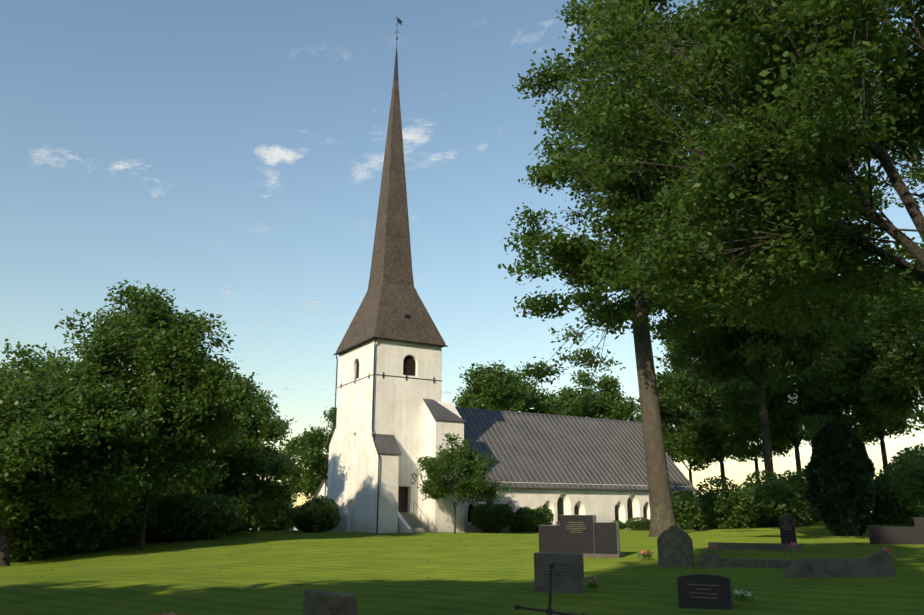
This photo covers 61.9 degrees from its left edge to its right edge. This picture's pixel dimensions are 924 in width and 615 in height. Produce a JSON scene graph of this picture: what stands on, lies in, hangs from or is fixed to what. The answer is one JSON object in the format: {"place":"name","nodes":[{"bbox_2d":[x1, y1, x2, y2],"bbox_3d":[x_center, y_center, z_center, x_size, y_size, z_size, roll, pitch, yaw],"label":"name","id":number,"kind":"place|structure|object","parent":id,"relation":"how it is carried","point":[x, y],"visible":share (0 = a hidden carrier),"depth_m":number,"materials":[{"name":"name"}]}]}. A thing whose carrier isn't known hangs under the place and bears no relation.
{"place":"outdoors","nodes":[
{"label":"outdoors","id":0,"kind":"place"},
{"bbox_2d":[1,1,921,481],"bbox_3d":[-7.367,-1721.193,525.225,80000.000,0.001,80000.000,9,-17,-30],"label":"cloud","id":1,"kind":"structure","parent":0,"point":[273,155],"depth_m":4033.49,"materials":[{"name":"white"}]},
{"bbox_2d":[0,514,923,614],"bbox_3d":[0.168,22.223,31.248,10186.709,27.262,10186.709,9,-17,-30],"label":"ground","id":2,"kind":"structure","parent":0,"point":[74,584],"depth_m":21.27,"materials":[{"name":"green plant"}]},
{"bbox_2d":[0,362,16,388],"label":"tree","id":3,"kind":"object","parent":2,"relation":"on","point":[3,367],"depth_m":51.83,"materials":[{"name":"green plant"}]},
{"bbox_2d":[0,522,42,561],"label":"bush","id":4,"kind":"object","parent":2,"relation":"on","point":[22,539],"visible":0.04,"depth_m":42.15,"materials":[{"name":"green plant"}]},
{"bbox_2d":[0,493,120,562],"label":"bush","id":5,"kind":"object","parent":2,"relation":"on","point":[46,544],"visible":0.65,"depth_m":41.37,"materials":[{"name":"green plant"}]},
{"bbox_2d":[0,360,168,565],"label":"tree","id":6,"kind":"object","parent":2,"relation":"on","point":[38,422],"visible":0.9,"depth_m":38.26,"materials":[{"name":"green plant"}]},
{"bbox_2d":[21,481,164,557],"bbox_3d":[-24.888,12.676,47.584,9.391,5.045,9.954,-5,-16,19],"label":"bush","id":7,"kind":"object","parent":2,"relation":"on","point":[103,543],"visible":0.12,"depth_m":48.06,"materials":[{"name":"green plant"}]},
{"bbox_2d":[0,339,188,497],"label":"tree","id":8,"kind":"object","parent":2,"relation":"on","point":[52,363],"depth_m":51.92,"materials":[{"name":"green plant"}]},
{"bbox_2d":[29,280,267,550],"bbox_3d":[-18.157,6.359,45.027,12.053,15.583,13.150,9,-17,-30],"label":"tree","id":9,"kind":"object","parent":2,"relation":"on","point":[190,389],"visible":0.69,"depth_m":42.56,"materials":[{"name":"green plant"}]},
{"bbox_2d":[106,478,244,544],"bbox_3d":[-20.534,13.771,52.191,10.660,4.448,7.282,9,-17,-30],"label":"bush","id":10,"kind":"object","parent":2,"relation":"on","point":[180,518],"visible":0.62,"depth_m":51.06,"materials":[{"name":"green plant"}]},
{"bbox_2d":[154,386,300,504],"bbox_3d":[-19.363,12.044,60.692,12.085,11.884,12.645,9,-17,-30],"label":"tree","id":11,"kind":"object","parent":2,"relation":"on","point":[253,457],"visible":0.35,"depth_m":59.31,"materials":[{"name":"green plant"}]},
{"bbox_2d":[195,482,274,534],"bbox_3d":[-18.325,15.332,58.607,7.639,4.221,6.067,9,-17,-30],"label":"bush","id":12,"kind":"object","parent":2,"relation":"on","point":[260,509],"visible":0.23,"depth_m":57.75,"materials":[{"name":"green plant"}]},
{"bbox_2d":[242,480,295,530],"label":"bush","id":13,"kind":"object","parent":2,"relation":"on","point":[287,511],"visible":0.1,"depth_m":69.93,"materials":[{"name":"green plant"}]},
{"bbox_2d":[266,500,298,529],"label":"small tree wood","id":14,"kind":"object","parent":2,"relation":"on","point":[274,520],"visible":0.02,"depth_m":99.20,"materials":[{"name":"green plant"}]},
{"bbox_2d":[276,407,336,503],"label":"tree","id":15,"kind":"object","parent":2,"relation":"on","point":[311,444],"visible":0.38,"depth_m":91.80,"materials":[{"name":"green plant"}]},
{"bbox_2d":[292,495,340,531],"bbox_3d":[-12.366,17.424,65.005,3.984,3.191,4.526,9,-17,-30],"label":"bush","id":16,"kind":"object","parent":2,"relation":"on","point":[318,514],"visible":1,"depth_m":63.84,"materials":[{"name":"green plant"}]},
{"bbox_2d":[303,589,330,614],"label":"grave","id":17,"kind":"object","parent":2,"relation":"on","point":[312,602],"visible":0.75,"depth_m":11.92,"materials":[{"name":"stone"}]},
{"bbox_2d":[321,592,356,614],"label":"grave","id":18,"kind":"object","parent":2,"relation":"on","point":[346,603],"visible":1,"depth_m":10.63,"materials":[{"name":"stone"}]},
{"bbox_2d":[328,608,341,614],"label":"letters","id":19,"kind":"object","parent":18,"relation":"attached to","point":[334,609],"visible":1,"depth_m":10.62,"materials":[{"name":"grey"}]},
{"bbox_2d":[410,433,511,533],"bbox_3d":[-0.904,13.760,60.092,7.723,8.068,7.529,9,-17,-30],"label":"tree","id":20,"kind":"object","parent":2,"relation":"on","point":[463,459],"visible":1,"depth_m":59.40,"materials":[{"name":"green plant"}]},
{"bbox_2d":[469,503,514,532],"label":"bush","id":21,"kind":"object","parent":2,"relation":"on","point":[496,518],"visible":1,"depth_m":64.07,"materials":[{"name":"green plant"}]},
{"bbox_2d":[314,13,696,532],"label":"church","id":22,"kind":"structure","parent":2,"relation":"on","point":[396,418],"depth_m":69.50,"materials":[{"name":"paint"}]},
{"bbox_2d":[452,360,572,415],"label":"tree","id":23,"kind":"object","parent":2,"relation":"on","point":[496,390],"visible":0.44,"depth_m":110.36,"materials":[{"name":"green plant"}]},
{"bbox_2d":[507,506,553,532],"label":"bush","id":24,"kind":"object","parent":2,"relation":"on","point":[527,519],"visible":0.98,"depth_m":66.25,"materials":[{"name":"green plant"}]},
{"bbox_2d":[514,562,584,614],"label":"iron grave cross","id":25,"kind":"object","parent":2,"relation":"on","point":[548,611],"visible":1,"depth_m":9.74,"materials":[{"name":"black metal"}]},
{"bbox_2d":[534,552,584,593],"bbox_3d":[2.100,5.776,16.690,1.060,0.860,0.300,-8,-17,29],"label":"gravestone","id":26,"kind":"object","parent":2,"relation":"on","point":[573,583],"depth_m":16.53,"materials":[{"name":"stone"}]},
{"bbox_2d":[541,564,570,575],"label":"grey letters","id":27,"kind":"object","parent":26,"relation":"attached to","point":[557,568],"visible":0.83,"depth_m":16.56,"materials":[{"name":"grey"}]},
{"bbox_2d":[535,515,624,557],"bbox_3d":[4.331,8.546,28.683,3.300,1.580,0.600,-8,-17,29],"label":"family grave monument","id":28,"kind":"object","parent":2,"relation":"on","point":[594,539],"visible":0.81,"depth_m":28.44,"materials":[{"name":"grey stone"}]},
{"bbox_2d":[567,522,585,532],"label":"monument letters","id":29,"kind":"object","parent":28,"relation":"attached to","point":[576,526],"visible":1,"depth_m":28.60,"materials":[{"name":"brown"}]},
{"bbox_2d":[538,370,641,421],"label":"tree","id":30,"kind":"object","parent":2,"relation":"on","point":[604,402],"visible":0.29,"depth_m":119.34,"materials":[{"name":"green plant"}]},
{"bbox_2d":[586,577,600,587],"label":"flowers","id":31,"kind":"object","parent":2,"relation":"on","point":[593,584],"visible":1,"depth_m":17.04,"materials":[{"name":"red plant"}]},
{"bbox_2d":[612,520,625,528],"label":"bush","id":32,"kind":"object","parent":2,"relation":"on","point":[622,525],"visible":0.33,"depth_m":72.61,"materials":[{"name":"green plant"}]},
{"bbox_2d":[625,517,649,528],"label":"bush","id":33,"kind":"object","parent":2,"relation":"on","point":[643,523],"visible":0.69,"depth_m":73.36,"materials":[{"name":"green plant"}]},
{"bbox_2d":[637,549,653,558],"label":"flowers","id":34,"kind":"object","parent":2,"relation":"on","point":[648,553],"visible":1,"depth_m":25.44,"materials":[{"name":"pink plant"}]},
{"bbox_2d":[657,525,693,566],"bbox_3d":[6.342,7.127,22.922,1.020,1.250,0.200,-8,-19,29],"label":"gravestone","id":35,"kind":"object","parent":2,"relation":"on","point":[675,545],"visible":0.88,"depth_m":22.82,"materials":[{"name":"grey stone"}]},
{"bbox_2d":[634,362,728,493],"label":"tree","id":36,"kind":"object","parent":2,"relation":"on","point":[684,456],"visible":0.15,"depth_m":114.39,"materials":[{"name":"green plant"}]},
{"bbox_2d":[671,491,729,529],"bbox_3d":[18.575,15.732,59.450,7.620,3.264,7.354,9,-17,-30],"label":"hedge bush","id":37,"kind":"object","parent":2,"relation":"on","point":[686,509],"visible":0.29,"depth_m":58.31,"materials":[{"name":"green plant"}]},
{"bbox_2d":[677,574,733,609],"bbox_3d":[4.343,5.101,13.763,0.920,0.640,0.200,-8,-17,29],"label":"gravestone","id":38,"kind":"object","parent":2,"relation":"on","point":[724,596],"visible":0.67,"depth_m":13.67,"materials":[{"name":"grey stone"}]},
{"bbox_2d":[688,584,718,598],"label":"dark headstone letters","id":39,"kind":"object","parent":38,"relation":"attached to","point":[703,593],"visible":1,"depth_m":13.70,"materials":[{"name":"brown"}]},
{"bbox_2d":[697,547,717,553],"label":"flowers","id":40,"kind":"object","parent":2,"relation":"on","point":[710,550],"visible":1,"depth_m":27.83,"materials":[{"name":"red plant"}]},
{"bbox_2d":[497,0,923,536],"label":"tree","id":41,"kind":"object","parent":2,"relation":"on","point":[630,191],"visible":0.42,"depth_m":45.74,"materials":[{"name":"green plant"}]},
{"bbox_2d":[633,321,794,490],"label":"tree","id":42,"kind":"object","parent":2,"relation":"on","point":[705,436],"visible":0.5,"depth_m":89.03,"materials":[{"name":"green plant"}]},
{"bbox_2d":[525,0,923,354],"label":"tree","id":43,"kind":"object","parent":2,"relation":"on","point":[793,148],"visible":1,"depth_m":24.46,"materials":[{"name":"green plant"}]},
{"bbox_2d":[694,476,779,528],"bbox_3d":[21.405,14.556,57.106,9.533,4.045,5.411,14,-21,-43],"label":"hedge bush","id":44,"kind":"object","parent":2,"relation":"on","point":[738,514],"visible":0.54,"depth_m":55.11,"materials":[{"name":"green plant"}]},
{"bbox_2d":[708,542,776,550],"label":"grave kerb","id":45,"kind":"structure","parent":2,"relation":"on","point":[744,546],"depth_m":28.88,"materials":[{"name":"stone"}]},
{"bbox_2d":[696,554,793,567],"bbox_3d":[8.943,7.466,22.642,3.500,0.450,2.500,-8,-17,29],"label":"stone grave border","id":46,"kind":"object","parent":2,"relation":"on","point":[709,561],"visible":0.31,"depth_m":21.96,"materials":[{"name":"stone"}]},
{"bbox_2d":[733,589,761,600],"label":"flowers","id":47,"kind":"object","parent":2,"relation":"on","point":[744,596],"visible":0.94,"depth_m":14.40,"materials":[{"name":"white plant"}]},
{"bbox_2d":[700,359,800,483],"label":"tree","id":48,"kind":"object","parent":2,"relation":"on","point":[756,460],"depth_m":106.89,"materials":[{"name":"green plant"}]},
{"bbox_2d":[653,258,857,482],"bbox_3d":[24.478,3.867,64.009,16.522,28.558,15.685,9,-17,-30],"label":"tree","id":49,"kind":"object","parent":2,"relation":"on","point":[712,344],"visible":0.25,"depth_m":62.45,"materials":[{"name":"green plant"}]},
{"bbox_2d":[740,470,819,527],"bbox_3d":[23.538,14.055,56.572,6.193,4.320,8.626,-3,-15,9],"label":"hedge bush","id":50,"kind":"object","parent":2,"relation":"on","point":[792,503],"visible":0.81,"depth_m":54.21,"materials":[{"name":"green plant"}]},
{"bbox_2d":[708,326,866,526],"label":"tree","id":51,"kind":"object","parent":2,"relation":"on","point":[825,387],"visible":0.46,"depth_m":81.36,"materials":[{"name":"green plant"}]},
{"bbox_2d":[776,513,802,550],"bbox_3d":[11.991,8.281,28.317,0.850,1.375,0.450,-8,-17,29],"label":"gravestone","id":52,"kind":"object","parent":2,"relation":"on","point":[787,536],"visible":0.79,"depth_m":28.21,"materials":[{"name":"grey stone"}]},
{"bbox_2d":[783,541,795,556],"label":"flowers","id":53,"kind":"object","parent":2,"relation":"on","point":[791,551],"visible":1,"depth_m":23.16,"materials":[{"name":"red plant"}]},
{"bbox_2d":[778,465,821,524],"bbox_3d":[27.174,14.065,57.491,7.699,4.680,4.364,5,-16,-16],"label":"hedge bush","id":54,"kind":"object","parent":2,"relation":"on","point":[800,476],"visible":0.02,"depth_m":57.14,"materials":[{"name":"green plant"}]},
{"bbox_2d":[767,356,891,445],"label":"tree","id":55,"kind":"object","parent":2,"relation":"on","point":[873,435],"depth_m":96.58,"materials":[{"name":"green plant"}]},
{"bbox_2d":[783,549,895,577],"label":"grave kerb","id":56,"kind":"structure","parent":2,"relation":"on","point":[879,563],"depth_m":18.77,"materials":[{"name":"grey stone"}]},
{"bbox_2d":[804,419,875,535],"bbox_3d":[19.322,8.757,39.421,3.316,6.062,3.423,9,-17,-30],"label":"thuja conifer","id":57,"kind":"object","parent":2,"relation":"on","point":[840,469],"visible":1,"depth_m":38.56,"materials":[{"name":"green plant"}]},
{"bbox_2d":[774,274,923,473],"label":"tree","id":58,"kind":"object","parent":2,"relation":"on","point":[868,416],"visible":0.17,"depth_m":83.68,"materials":[{"name":"green plant"}]},
{"bbox_2d":[831,237,923,432],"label":"tree","id":59,"kind":"object","parent":2,"relation":"on","point":[892,378],"visible":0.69,"depth_m":70.73,"materials":[{"name":"green plant"}]},
{"bbox_2d":[874,547,896,560],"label":"flowers","id":60,"kind":"object","parent":2,"relation":"on","point":[891,553],"visible":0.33,"depth_m":21.02,"materials":[{"name":"red plant"}]},
{"bbox_2d":[868,517,923,544],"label":"dark grave monument","id":61,"kind":"object","parent":2,"relation":"on","point":[895,535],"visible":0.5,"depth_m":29.56,"materials":[{"name":"stone"}]},
{"bbox_2d":[869,462,923,524],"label":"hedge bush","id":62,"kind":"object","parent":2,"relation":"on","point":[888,509],"visible":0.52,"depth_m":52.06,"materials":[{"name":"green plant"}]},
{"bbox_2d":[886,443,923,516],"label":"hedge bush","id":63,"kind":"object","parent":2,"relation":"on","point":[907,471],"visible":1,"depth_m":46.33,"materials":[{"name":"green plant"}]},
{"bbox_2d":[0,0,923,507],"label":"sky","id":64,"kind":"structure","parent":0,"point":[105,82],"materials":[{"name":"blue"}]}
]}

